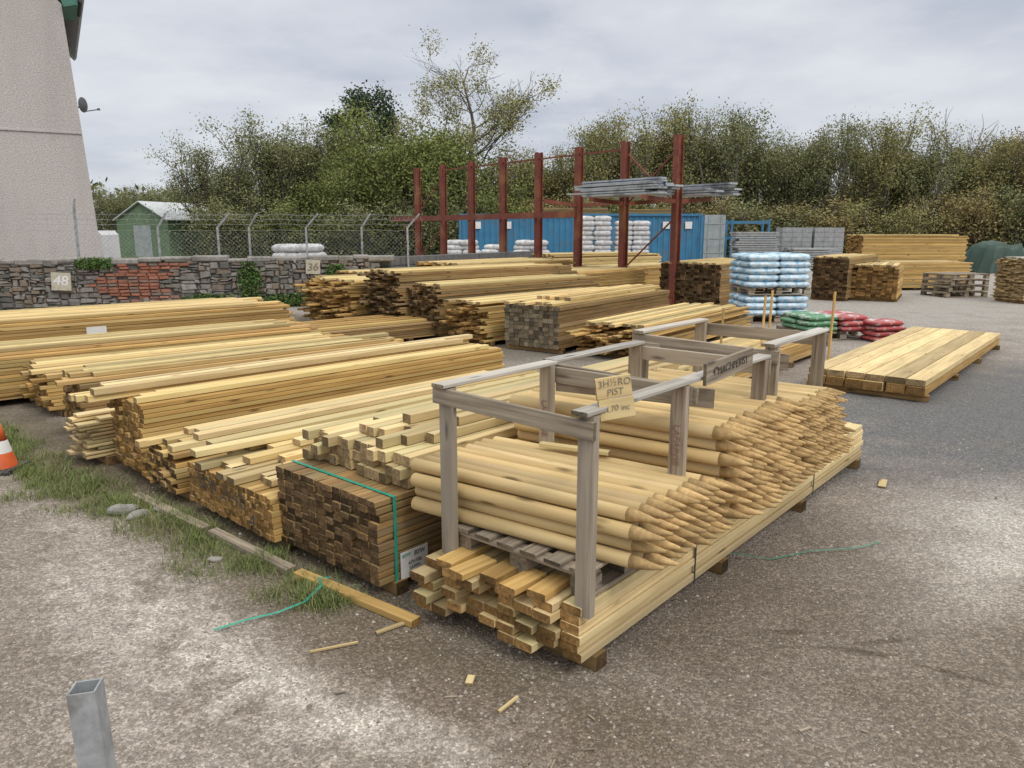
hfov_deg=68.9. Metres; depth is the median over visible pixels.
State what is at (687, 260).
timber board
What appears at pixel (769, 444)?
round stake
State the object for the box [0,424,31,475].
traffic cone
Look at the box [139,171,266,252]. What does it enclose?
tree
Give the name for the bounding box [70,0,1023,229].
sky
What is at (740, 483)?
round stake
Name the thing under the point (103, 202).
tree
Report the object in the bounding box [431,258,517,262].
timber board
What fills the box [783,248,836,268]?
lintel stack
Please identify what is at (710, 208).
bush
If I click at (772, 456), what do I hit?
round stake
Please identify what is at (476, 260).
timber board
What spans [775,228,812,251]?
block stack
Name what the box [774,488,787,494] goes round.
round stake
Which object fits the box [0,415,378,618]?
grass
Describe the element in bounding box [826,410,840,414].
round stake
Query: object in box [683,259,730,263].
timber board
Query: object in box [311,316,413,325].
timber board
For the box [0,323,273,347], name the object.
timber board
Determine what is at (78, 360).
timber board
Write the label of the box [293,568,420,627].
timber board
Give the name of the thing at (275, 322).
timber board
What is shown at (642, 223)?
sand bag
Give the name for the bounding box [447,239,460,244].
sand bag
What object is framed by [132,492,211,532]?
timber board
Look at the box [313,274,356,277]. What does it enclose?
timber board
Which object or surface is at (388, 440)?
timber board
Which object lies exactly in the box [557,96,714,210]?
tree
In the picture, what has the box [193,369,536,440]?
timber board
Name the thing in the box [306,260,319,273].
number board
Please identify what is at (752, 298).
cement bag
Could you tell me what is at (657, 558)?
round stake
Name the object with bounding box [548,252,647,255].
timber board
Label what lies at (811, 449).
round stake
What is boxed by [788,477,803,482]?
round stake
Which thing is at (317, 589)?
plastic strap
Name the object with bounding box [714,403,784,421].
round stake
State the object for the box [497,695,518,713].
wood offcut
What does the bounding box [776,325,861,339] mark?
pallet
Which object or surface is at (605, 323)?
timber board
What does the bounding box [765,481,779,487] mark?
round stake
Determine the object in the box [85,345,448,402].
timber board
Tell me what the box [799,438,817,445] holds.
round stake
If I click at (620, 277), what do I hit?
timber pack
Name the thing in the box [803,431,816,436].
round stake
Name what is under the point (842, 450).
round stake
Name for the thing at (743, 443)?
round stake
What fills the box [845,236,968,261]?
timber pack
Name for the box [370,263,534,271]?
timber board
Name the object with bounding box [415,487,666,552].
round stake
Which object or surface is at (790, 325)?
compost bag
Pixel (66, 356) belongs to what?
timber board
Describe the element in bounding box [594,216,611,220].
sand bag
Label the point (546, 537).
round stake
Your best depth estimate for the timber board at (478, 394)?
4.82 m
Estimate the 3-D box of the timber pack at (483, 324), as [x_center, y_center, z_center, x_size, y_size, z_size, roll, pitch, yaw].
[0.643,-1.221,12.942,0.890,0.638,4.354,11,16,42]
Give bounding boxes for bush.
[164,189,310,257]
[232,195,371,255]
[288,196,409,259]
[372,184,497,255]
[426,178,533,239]
[476,189,591,212]
[571,172,670,213]
[651,195,770,255]
[701,195,837,257]
[740,191,888,253]
[817,195,960,253]
[899,180,1023,251]
[948,177,1023,247]
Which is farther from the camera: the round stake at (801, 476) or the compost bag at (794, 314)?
the compost bag at (794, 314)
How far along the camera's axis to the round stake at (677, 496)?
3.30 m
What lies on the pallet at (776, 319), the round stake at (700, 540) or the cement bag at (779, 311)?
the cement bag at (779, 311)
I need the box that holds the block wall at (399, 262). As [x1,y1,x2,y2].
[374,251,533,268]
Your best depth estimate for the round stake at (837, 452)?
4.38 m
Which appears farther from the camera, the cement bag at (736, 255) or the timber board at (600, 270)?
the timber board at (600, 270)
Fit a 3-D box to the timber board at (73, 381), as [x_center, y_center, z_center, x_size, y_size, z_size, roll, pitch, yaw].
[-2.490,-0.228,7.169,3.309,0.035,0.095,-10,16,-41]
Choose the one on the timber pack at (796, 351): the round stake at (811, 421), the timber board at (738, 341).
the timber board at (738, 341)
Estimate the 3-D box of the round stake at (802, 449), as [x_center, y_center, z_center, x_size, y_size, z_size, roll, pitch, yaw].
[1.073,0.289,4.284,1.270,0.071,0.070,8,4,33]
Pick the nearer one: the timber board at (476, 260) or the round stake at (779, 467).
the round stake at (779, 467)
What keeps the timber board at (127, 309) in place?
on the timber pack at (42, 329)
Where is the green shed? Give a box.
[112,201,223,256]
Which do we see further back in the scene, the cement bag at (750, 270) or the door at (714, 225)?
the door at (714, 225)
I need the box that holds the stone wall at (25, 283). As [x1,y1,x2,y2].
[0,254,393,309]
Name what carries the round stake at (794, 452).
on the round stake at (802, 464)
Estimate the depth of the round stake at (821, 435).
4.24 m
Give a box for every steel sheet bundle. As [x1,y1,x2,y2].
[567,177,682,198]
[614,182,741,199]
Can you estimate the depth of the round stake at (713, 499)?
3.27 m
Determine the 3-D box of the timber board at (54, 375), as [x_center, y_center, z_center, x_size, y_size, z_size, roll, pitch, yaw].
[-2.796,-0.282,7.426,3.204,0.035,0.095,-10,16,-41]
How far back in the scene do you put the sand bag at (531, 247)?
32.51 m
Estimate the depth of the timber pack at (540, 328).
10.94 m
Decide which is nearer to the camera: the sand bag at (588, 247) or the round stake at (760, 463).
the round stake at (760, 463)
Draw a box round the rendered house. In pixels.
[0,0,101,258]
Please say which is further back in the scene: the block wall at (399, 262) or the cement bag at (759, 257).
the block wall at (399, 262)
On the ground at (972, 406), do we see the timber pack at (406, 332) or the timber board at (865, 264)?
the timber pack at (406, 332)
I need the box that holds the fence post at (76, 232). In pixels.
[72,199,79,256]
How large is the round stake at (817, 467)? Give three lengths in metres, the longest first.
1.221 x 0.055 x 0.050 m
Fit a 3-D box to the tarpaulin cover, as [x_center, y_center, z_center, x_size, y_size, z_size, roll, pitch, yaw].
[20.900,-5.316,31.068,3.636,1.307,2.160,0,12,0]
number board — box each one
[51,272,71,290]
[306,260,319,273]
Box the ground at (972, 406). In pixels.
[0,238,1023,767]
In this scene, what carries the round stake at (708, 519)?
on the round stake at (707, 535)
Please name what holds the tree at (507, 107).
on the ground at (972, 406)
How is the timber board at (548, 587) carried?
on the timber pack at (558, 624)
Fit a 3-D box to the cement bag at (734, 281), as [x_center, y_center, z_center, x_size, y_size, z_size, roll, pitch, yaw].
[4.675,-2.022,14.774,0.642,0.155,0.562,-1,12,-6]
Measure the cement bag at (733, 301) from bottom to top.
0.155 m
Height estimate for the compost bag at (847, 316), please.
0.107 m
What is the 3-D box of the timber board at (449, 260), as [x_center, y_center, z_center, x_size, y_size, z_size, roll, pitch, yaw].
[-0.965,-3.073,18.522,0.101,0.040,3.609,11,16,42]
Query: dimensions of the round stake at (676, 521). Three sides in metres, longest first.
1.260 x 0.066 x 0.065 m
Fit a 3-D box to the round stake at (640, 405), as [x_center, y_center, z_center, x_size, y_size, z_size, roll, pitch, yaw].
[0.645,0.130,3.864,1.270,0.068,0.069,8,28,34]
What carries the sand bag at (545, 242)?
on the sand bag at (531, 247)
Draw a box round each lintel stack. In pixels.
[729,232,779,257]
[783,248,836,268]
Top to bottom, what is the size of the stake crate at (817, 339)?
0.882 m
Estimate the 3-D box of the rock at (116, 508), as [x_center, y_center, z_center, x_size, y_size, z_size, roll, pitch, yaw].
[-2.463,0.791,4.712,0.203,0.069,0.138,0,12,0]
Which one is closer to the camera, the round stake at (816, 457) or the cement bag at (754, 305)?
the round stake at (816, 457)
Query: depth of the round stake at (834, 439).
4.33 m
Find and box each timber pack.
[0,299,296,340]
[0,320,319,400]
[19,332,344,416]
[62,375,149,416]
[63,408,118,465]
[107,343,504,476]
[145,443,226,501]
[187,453,298,550]
[276,458,484,595]
[293,278,374,320]
[302,356,734,488]
[323,320,449,341]
[335,272,354,274]
[357,265,579,316]
[407,276,599,337]
[416,259,575,266]
[431,422,862,671]
[438,302,505,346]
[504,289,669,353]
[533,253,661,266]
[544,208,607,213]
[564,302,753,357]
[578,269,647,286]
[629,209,670,213]
[637,266,660,289]
[659,263,774,305]
[733,343,811,377]
[807,338,999,401]
[810,255,878,300]
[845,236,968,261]
[849,265,903,301]
[900,262,972,289]
[990,258,1023,303]
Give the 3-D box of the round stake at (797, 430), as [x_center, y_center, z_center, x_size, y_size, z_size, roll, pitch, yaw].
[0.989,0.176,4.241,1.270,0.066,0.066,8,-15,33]
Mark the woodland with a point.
(99, 183)
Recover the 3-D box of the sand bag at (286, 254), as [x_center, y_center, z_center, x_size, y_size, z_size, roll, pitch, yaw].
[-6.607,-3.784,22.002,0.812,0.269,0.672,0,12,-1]
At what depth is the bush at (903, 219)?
43.78 m
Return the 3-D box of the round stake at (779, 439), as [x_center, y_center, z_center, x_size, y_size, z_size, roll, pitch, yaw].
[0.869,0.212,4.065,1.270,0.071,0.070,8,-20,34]
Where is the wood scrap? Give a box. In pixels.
[798,726,811,731]
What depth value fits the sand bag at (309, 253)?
21.72 m
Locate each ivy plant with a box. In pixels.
[73,256,112,270]
[184,293,233,298]
[237,262,262,297]
[259,292,308,306]
[325,263,345,274]
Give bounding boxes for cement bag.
[728,298,740,305]
[729,266,742,272]
[729,272,741,279]
[729,278,741,284]
[729,292,762,299]
[730,259,743,265]
[731,252,756,259]
[737,294,776,302]
[737,301,776,308]
[738,273,778,280]
[738,280,778,287]
[740,253,779,260]
[740,260,780,267]
[740,267,780,274]
[743,309,776,315]
[764,252,788,253]
[770,295,807,301]
[773,301,807,308]
[773,308,806,315]
[774,253,810,260]
[775,274,809,280]
[775,280,809,287]
[777,260,810,267]
[777,267,810,273]
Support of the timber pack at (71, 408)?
on the ground at (972, 406)
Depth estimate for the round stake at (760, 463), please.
3.56 m
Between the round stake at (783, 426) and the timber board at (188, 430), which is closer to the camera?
the round stake at (783, 426)
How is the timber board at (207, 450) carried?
on the timber board at (279, 444)
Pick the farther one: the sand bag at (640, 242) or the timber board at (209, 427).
the sand bag at (640, 242)
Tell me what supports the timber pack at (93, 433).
on the ground at (972, 406)
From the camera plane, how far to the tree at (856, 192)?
54.91 m
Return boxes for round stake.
[410,458,660,523]
[410,473,664,540]
[411,496,663,569]
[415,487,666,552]
[421,473,672,535]
[424,455,673,518]
[427,498,678,565]
[433,452,679,512]
[457,447,699,503]
[457,451,685,507]
[465,444,708,500]
[473,441,713,495]
[481,438,719,490]
[493,436,730,488]
[509,394,746,439]
[514,423,751,465]
[515,439,746,491]
[517,430,752,478]
[520,392,753,435]
[526,440,756,487]
[527,391,758,432]
[532,388,760,428]
[555,384,773,422]
[555,388,766,426]
[571,416,749,451]
[601,431,752,461]
[648,369,836,395]
[648,371,834,397]
[648,372,835,400]
[648,374,826,401]
[648,376,828,404]
[648,377,821,403]
[648,540,680,549]
[651,519,678,529]
[653,368,841,395]
[657,367,845,393]
[658,549,681,557]
[661,534,685,542]
[662,517,688,525]
[667,526,698,537]
[668,511,695,519]
[669,542,687,552]
[672,540,696,547]
[678,506,707,516]
[680,520,705,532]
[683,536,711,545]
[684,504,707,509]
[684,518,710,526]
[691,385,821,406]
[693,386,805,406]
[696,516,715,521]
[696,531,717,538]
[698,509,721,517]
[699,501,717,507]
[700,526,723,533]
[703,495,725,502]
[706,521,731,529]
[708,507,727,513]
[710,490,732,497]
[713,517,733,524]
[714,395,793,411]
[714,398,790,414]
[714,401,787,417]
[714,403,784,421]
[715,392,804,410]
[715,503,750,518]
[716,503,762,514]
[721,492,751,503]
[728,440,752,446]
[730,491,762,498]
[731,466,759,473]
[734,451,763,457]
[739,477,766,484]
[742,502,765,509]
[744,436,763,443]
[745,488,765,495]
[747,447,766,455]
[747,462,763,468]
[749,499,776,507]
[750,444,776,452]
[750,473,771,480]
[751,458,766,465]
[752,433,764,439]
[753,457,773,463]
[754,430,773,437]
[756,469,773,476]
[756,485,778,492]
[759,427,777,434]
[760,466,777,471]
[760,495,780,502]
[761,440,779,448]
[762,438,780,445]
[764,423,780,430]
[764,453,784,460]
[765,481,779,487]
[766,462,789,470]
[766,493,782,498]
[767,476,781,482]
[768,422,791,429]
[769,472,789,481]
[770,435,791,442]
[774,430,798,439]
[774,450,787,455]
[774,460,794,466]
[774,483,794,490]
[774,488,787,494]
[775,471,798,477]
[776,430,802,437]
[776,447,790,452]
[779,421,797,426]
[780,443,796,449]
[782,481,797,486]
[783,453,800,459]
[783,458,794,462]
[785,417,800,422]
[785,441,801,446]
[787,413,803,419]
[788,467,801,473]
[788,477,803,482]
[789,449,810,457]
[790,399,818,407]
[791,412,811,418]
[791,427,802,432]
[791,464,805,469]
[792,439,805,443]
[793,423,808,430]
[793,460,813,467]
[795,446,814,453]
[796,474,807,478]
[798,412,818,417]
[798,433,811,437]
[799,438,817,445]
[799,457,822,463]
[799,470,814,475]
[800,421,816,426]
[800,446,818,452]
[802,406,814,410]
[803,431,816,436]
[806,419,820,424]
[806,468,818,471]
[807,446,822,450]
[808,437,824,441]
[809,418,825,422]
[809,427,821,431]
[810,455,823,459]
[811,464,822,469]
[814,442,826,446]
[816,432,828,437]
[816,451,827,455]
[818,431,834,436]
[819,405,831,410]
[819,413,834,418]
[820,459,831,462]
[822,410,837,416]
[822,428,834,434]
[822,446,833,450]
[824,426,836,431]
[825,420,837,424]
[825,456,835,460]
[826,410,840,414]
[827,425,841,429]
[827,437,839,441]
[827,444,837,448]
[829,443,842,447]
[829,451,841,456]
[831,450,842,454]
[834,448,848,452]
[835,442,846,445]
[841,426,855,431]
[841,434,854,440]
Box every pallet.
[730,284,810,294]
[740,315,784,322]
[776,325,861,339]
[920,289,987,297]
[921,284,988,291]
[922,278,988,285]
[923,272,989,279]
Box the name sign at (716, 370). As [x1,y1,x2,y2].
[703,347,752,385]
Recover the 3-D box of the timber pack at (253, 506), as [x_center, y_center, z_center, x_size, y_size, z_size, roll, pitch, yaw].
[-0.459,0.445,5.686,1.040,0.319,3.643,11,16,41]
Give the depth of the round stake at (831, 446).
4.32 m
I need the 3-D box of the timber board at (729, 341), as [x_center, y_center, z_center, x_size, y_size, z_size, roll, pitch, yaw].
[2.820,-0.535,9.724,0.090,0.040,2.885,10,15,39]
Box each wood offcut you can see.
[310,641,357,652]
[375,622,404,634]
[465,675,474,685]
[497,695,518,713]
[878,479,886,487]
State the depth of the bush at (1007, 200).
43.35 m
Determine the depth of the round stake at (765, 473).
3.59 m
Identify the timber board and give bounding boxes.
[0,297,234,312]
[0,297,261,313]
[0,298,212,310]
[0,298,252,314]
[0,300,240,315]
[0,300,257,316]
[0,301,253,318]
[0,301,280,319]
[0,303,257,323]
[0,319,275,342]
[0,321,286,345]
[0,322,252,343]
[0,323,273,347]
[0,323,289,352]
[28,337,330,374]
[29,331,323,363]
[30,335,313,368]
[32,335,329,368]
[34,333,322,363]
[34,353,98,359]
[44,338,370,378]
[54,341,399,386]
[60,338,403,379]
[62,338,355,374]
[67,336,394,377]
[68,391,89,401]
[74,345,450,401]
[82,339,362,370]
[83,332,388,366]
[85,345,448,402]
[89,339,468,390]
[90,338,462,395]
[91,338,389,376]
[99,334,472,386]
[100,339,445,386]
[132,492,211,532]
[133,344,488,403]
[135,431,185,447]
[138,344,480,395]
[154,344,473,391]
[162,434,192,445]
[167,372,537,452]
[178,436,192,441]
[183,370,487,434]
[190,417,354,457]
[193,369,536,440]
[194,382,434,431]
[195,447,266,470]
[206,372,539,444]
[208,527,296,575]
[216,458,280,480]
[221,457,242,468]
[225,461,246,468]
[227,448,245,453]
[227,462,281,485]
[242,444,310,464]
[244,441,279,450]
[260,470,275,480]
[263,474,278,486]
[267,439,291,449]
[278,449,302,462]
[292,436,313,445]
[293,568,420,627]
[302,314,393,322]
[302,315,397,324]
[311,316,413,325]
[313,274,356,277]
[316,318,426,331]
[317,276,359,279]
[317,317,423,327]
[322,276,365,280]
[337,269,368,272]
[341,278,368,281]
[351,279,365,281]
[359,361,627,433]
[367,360,650,436]
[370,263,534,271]
[373,359,627,419]
[375,421,439,448]
[378,263,526,271]
[378,417,437,436]
[379,262,526,268]
[380,263,531,271]
[384,264,536,272]
[385,263,533,270]
[388,264,524,270]
[391,264,561,273]
[400,364,681,445]
[402,360,649,423]
[404,417,438,429]
[411,564,442,583]
[413,587,442,604]
[415,274,551,284]
[416,257,522,262]
[416,596,444,610]
[418,576,444,590]
[419,274,567,285]
[423,274,558,282]
[423,274,576,285]
[425,549,444,569]
[426,365,692,443]
[427,257,526,262]
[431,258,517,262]
[433,258,530,263]
[433,274,572,285]
[436,275,585,286]
[436,544,491,568]
[443,259,523,264]
[444,258,551,262]
[444,287,582,302]
[448,554,496,580]
[449,259,534,264]
[454,259,553,264]
[457,287,596,301]
[457,361,665,412]
[457,363,678,425]
[462,287,601,302]
[467,292,560,304]
[469,288,593,300]
[476,296,536,304]
[479,557,516,584]
[498,568,546,595]
[504,297,536,303]
[518,299,553,305]
[527,573,569,601]
[536,299,555,304]
[537,284,628,298]
[539,441,610,455]
[545,284,642,299]
[545,289,654,306]
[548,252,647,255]
[555,284,653,299]
[564,285,659,300]
[577,267,636,272]
[582,262,660,266]
[585,303,688,323]
[589,303,700,325]
[602,304,700,324]
[608,303,711,324]
[609,304,710,327]
[622,305,720,326]
[627,264,660,267]
[630,304,733,327]
[639,305,735,327]
[662,258,718,262]
[668,258,726,263]
[678,258,732,263]
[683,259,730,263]
[693,259,735,263]
[698,260,731,264]
[705,261,730,264]
[712,262,730,264]
[712,337,735,342]
[722,338,743,343]
[726,338,751,344]
[734,339,758,345]
[742,340,766,346]
[759,343,794,348]
[809,326,925,373]
[814,254,839,257]
[826,328,939,376]
[829,254,858,257]
[844,254,874,257]
[846,329,954,378]
[859,234,952,235]
[861,262,872,266]
[865,330,969,381]
[878,260,939,261]
[879,262,889,266]
[883,261,956,262]
[885,331,984,383]
[905,332,1000,386]
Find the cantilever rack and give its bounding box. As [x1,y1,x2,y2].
[392,134,711,304]
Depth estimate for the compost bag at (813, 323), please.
11.93 m
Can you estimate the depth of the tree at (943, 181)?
46.50 m
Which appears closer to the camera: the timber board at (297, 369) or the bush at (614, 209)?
the timber board at (297, 369)
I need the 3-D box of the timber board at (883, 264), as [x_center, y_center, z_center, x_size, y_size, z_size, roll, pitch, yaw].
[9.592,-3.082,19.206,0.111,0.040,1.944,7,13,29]
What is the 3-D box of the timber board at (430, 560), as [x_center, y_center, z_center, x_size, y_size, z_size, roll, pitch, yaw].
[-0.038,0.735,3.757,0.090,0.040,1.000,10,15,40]
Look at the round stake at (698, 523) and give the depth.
3.15 m
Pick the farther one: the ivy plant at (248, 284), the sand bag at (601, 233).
the sand bag at (601, 233)
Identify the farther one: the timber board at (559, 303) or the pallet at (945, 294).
the pallet at (945, 294)
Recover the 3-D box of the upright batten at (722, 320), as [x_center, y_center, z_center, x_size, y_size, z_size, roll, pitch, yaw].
[2.460,-0.468,8.793,0.042,0.851,0.045,0,12,0]
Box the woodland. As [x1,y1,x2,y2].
[90,177,1021,249]
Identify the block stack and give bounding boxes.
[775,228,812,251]
[811,228,844,253]
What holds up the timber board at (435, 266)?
on the timber pack at (388, 293)
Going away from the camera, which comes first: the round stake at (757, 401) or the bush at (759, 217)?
the round stake at (757, 401)
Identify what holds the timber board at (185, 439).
on the timber pack at (169, 473)
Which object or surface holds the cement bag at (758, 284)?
on the pallet at (777, 290)
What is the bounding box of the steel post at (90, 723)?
[66,677,116,767]
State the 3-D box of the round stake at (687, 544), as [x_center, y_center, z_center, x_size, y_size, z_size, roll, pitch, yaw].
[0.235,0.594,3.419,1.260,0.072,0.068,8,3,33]
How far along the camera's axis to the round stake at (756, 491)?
3.51 m
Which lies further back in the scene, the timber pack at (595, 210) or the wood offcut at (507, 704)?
the timber pack at (595, 210)
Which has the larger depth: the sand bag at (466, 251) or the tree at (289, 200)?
the tree at (289, 200)
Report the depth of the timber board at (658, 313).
11.49 m
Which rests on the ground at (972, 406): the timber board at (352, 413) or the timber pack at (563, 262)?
the timber pack at (563, 262)
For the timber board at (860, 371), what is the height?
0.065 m
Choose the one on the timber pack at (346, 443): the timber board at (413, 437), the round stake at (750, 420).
the timber board at (413, 437)
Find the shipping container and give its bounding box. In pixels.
[459,214,725,262]
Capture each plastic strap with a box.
[214,577,329,629]
[734,541,880,558]
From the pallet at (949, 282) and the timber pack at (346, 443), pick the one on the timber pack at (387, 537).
the timber pack at (346, 443)
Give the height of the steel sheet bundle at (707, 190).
0.264 m
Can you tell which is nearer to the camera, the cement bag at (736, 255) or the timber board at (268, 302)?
the timber board at (268, 302)
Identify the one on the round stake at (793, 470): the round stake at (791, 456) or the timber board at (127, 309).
the round stake at (791, 456)
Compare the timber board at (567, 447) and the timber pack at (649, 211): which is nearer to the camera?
the timber board at (567, 447)
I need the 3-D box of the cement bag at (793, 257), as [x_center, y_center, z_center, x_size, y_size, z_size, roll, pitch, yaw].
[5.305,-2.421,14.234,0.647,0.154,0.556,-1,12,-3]
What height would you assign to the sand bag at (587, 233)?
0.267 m
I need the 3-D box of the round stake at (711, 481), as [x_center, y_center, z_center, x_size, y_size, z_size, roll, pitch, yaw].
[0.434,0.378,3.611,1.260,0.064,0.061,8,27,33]
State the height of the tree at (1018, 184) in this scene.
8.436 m
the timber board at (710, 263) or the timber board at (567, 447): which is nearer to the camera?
the timber board at (567, 447)
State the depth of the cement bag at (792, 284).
14.05 m
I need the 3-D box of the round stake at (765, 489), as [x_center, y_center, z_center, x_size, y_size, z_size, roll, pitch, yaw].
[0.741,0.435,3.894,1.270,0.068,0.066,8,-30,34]
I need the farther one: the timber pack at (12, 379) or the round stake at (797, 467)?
the timber pack at (12, 379)
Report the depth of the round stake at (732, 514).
3.41 m
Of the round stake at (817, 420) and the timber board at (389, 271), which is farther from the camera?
the timber board at (389, 271)
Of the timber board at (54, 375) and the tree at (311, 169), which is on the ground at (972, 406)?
the tree at (311, 169)
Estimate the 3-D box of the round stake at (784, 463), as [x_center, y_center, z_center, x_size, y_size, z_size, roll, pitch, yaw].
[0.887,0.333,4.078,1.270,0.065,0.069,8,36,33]
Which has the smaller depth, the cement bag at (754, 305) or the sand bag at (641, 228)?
the cement bag at (754, 305)
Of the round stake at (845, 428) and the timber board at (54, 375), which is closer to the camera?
the round stake at (845, 428)
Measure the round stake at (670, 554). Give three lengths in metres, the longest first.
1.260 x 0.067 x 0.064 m
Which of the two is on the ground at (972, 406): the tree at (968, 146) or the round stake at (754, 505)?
the tree at (968, 146)
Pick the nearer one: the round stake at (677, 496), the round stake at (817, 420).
the round stake at (677, 496)
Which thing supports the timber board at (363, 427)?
on the timber pack at (346, 443)
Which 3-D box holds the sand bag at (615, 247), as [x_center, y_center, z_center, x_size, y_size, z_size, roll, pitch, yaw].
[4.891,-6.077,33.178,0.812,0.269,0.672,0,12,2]
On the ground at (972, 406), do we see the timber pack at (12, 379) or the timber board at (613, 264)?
the timber pack at (12, 379)
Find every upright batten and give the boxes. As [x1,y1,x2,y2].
[720,308,724,343]
[760,296,766,346]
[767,290,773,341]
[827,292,836,359]
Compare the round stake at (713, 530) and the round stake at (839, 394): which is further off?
the round stake at (839, 394)
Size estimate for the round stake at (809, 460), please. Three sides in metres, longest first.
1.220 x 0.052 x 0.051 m
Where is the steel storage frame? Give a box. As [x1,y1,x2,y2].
[724,219,770,257]
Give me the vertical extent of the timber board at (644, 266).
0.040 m
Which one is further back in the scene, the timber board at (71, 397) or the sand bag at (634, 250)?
the sand bag at (634, 250)
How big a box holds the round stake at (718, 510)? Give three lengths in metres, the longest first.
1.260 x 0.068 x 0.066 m
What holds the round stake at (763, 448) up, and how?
on the round stake at (766, 460)
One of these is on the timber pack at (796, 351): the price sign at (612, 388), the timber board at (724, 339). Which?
the timber board at (724, 339)
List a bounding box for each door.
[133,225,153,256]
[697,216,704,258]
[703,215,725,258]
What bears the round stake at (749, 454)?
on the round stake at (755, 466)
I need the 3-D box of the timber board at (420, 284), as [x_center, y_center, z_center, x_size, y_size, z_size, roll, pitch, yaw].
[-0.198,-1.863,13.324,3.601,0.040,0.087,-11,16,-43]
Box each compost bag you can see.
[780,316,799,322]
[782,322,800,328]
[783,311,819,317]
[796,319,837,326]
[796,325,836,331]
[797,313,837,320]
[816,310,852,313]
[830,313,868,320]
[834,320,867,325]
[835,325,867,330]
[860,334,884,341]
[861,330,899,336]
[862,318,904,325]
[864,325,905,331]
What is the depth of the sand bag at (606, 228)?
32.52 m
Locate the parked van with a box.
[98,230,120,257]
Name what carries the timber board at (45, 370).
on the timber pack at (48, 393)
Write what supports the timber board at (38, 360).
on the timber pack at (48, 393)
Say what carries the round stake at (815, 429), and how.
on the round stake
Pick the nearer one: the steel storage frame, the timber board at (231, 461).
the timber board at (231, 461)
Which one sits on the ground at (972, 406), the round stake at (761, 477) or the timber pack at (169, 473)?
the timber pack at (169, 473)
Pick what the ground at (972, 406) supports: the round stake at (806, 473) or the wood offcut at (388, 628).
the wood offcut at (388, 628)
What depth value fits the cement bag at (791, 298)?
14.12 m
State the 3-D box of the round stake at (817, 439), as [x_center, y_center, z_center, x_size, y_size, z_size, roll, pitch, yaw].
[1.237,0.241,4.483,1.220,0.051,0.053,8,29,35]
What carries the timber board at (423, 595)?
on the timber board at (427, 606)
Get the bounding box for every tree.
[91,184,139,231]
[97,181,192,217]
[131,129,288,255]
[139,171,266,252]
[172,102,325,255]
[213,136,365,254]
[249,92,517,255]
[256,114,398,249]
[290,159,411,255]
[308,79,413,176]
[378,26,566,208]
[382,136,475,254]
[458,173,528,236]
[491,140,573,207]
[498,164,573,200]
[541,113,650,212]
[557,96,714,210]
[586,88,768,213]
[634,102,805,251]
[655,130,759,213]
[712,121,873,238]
[723,139,791,212]
[755,134,870,240]
[770,106,890,228]
[819,100,970,253]
[833,148,924,219]
[859,129,979,233]
[921,125,1023,245]
[927,108,998,196]
[936,142,1007,241]
[939,126,1023,237]
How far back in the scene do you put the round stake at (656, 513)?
3.18 m
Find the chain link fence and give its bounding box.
[27,212,421,266]
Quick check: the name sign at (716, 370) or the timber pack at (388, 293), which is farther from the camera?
the timber pack at (388, 293)
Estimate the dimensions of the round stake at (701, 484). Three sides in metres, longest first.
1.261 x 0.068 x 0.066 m
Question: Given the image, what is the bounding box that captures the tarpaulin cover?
[964,240,1023,273]
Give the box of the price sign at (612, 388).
[594,373,635,421]
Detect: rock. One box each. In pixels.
[106,504,138,514]
[125,509,148,519]
[207,556,222,561]
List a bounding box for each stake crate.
[431,360,692,619]
[543,340,771,408]
[632,318,828,395]
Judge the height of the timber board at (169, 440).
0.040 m
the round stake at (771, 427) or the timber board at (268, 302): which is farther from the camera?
the timber board at (268, 302)
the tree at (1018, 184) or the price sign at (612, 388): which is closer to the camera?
the price sign at (612, 388)
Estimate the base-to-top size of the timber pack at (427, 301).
0.848 m
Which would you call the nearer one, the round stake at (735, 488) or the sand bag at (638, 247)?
the round stake at (735, 488)
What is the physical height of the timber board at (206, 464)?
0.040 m
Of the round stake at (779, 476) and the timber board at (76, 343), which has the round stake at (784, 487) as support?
the round stake at (779, 476)
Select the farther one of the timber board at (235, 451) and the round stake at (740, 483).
the timber board at (235, 451)
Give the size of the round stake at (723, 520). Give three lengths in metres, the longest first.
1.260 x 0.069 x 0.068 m
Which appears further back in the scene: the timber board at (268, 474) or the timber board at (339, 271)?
the timber board at (339, 271)
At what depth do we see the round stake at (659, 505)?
3.24 m
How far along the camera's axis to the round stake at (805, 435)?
4.06 m
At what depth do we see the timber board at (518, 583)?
3.05 m
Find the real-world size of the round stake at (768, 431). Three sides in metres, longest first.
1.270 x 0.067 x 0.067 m
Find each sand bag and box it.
[271,244,296,251]
[272,252,298,255]
[295,243,323,251]
[297,251,326,255]
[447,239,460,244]
[447,245,462,249]
[447,250,462,253]
[459,240,478,245]
[462,245,478,249]
[463,250,480,253]
[481,249,498,252]
[484,244,498,249]
[513,245,529,249]
[515,240,531,245]
[529,245,546,249]
[531,240,548,245]
[582,240,592,244]
[582,245,594,249]
[583,216,593,220]
[583,221,594,225]
[583,226,594,230]
[583,231,592,235]
[583,235,593,240]
[592,230,610,235]
[593,250,611,251]
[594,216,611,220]
[594,221,610,225]
[594,226,612,230]
[594,236,610,240]
[594,240,612,245]
[594,245,610,249]
[613,240,631,244]
[613,245,630,249]
[614,221,633,225]
[614,226,632,230]
[614,231,632,235]
[614,235,632,239]
[631,245,648,249]
[631,249,648,252]
[632,221,650,225]
[632,226,649,230]
[632,231,649,235]
[632,235,649,239]
[632,240,649,244]
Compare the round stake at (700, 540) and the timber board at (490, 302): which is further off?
the timber board at (490, 302)

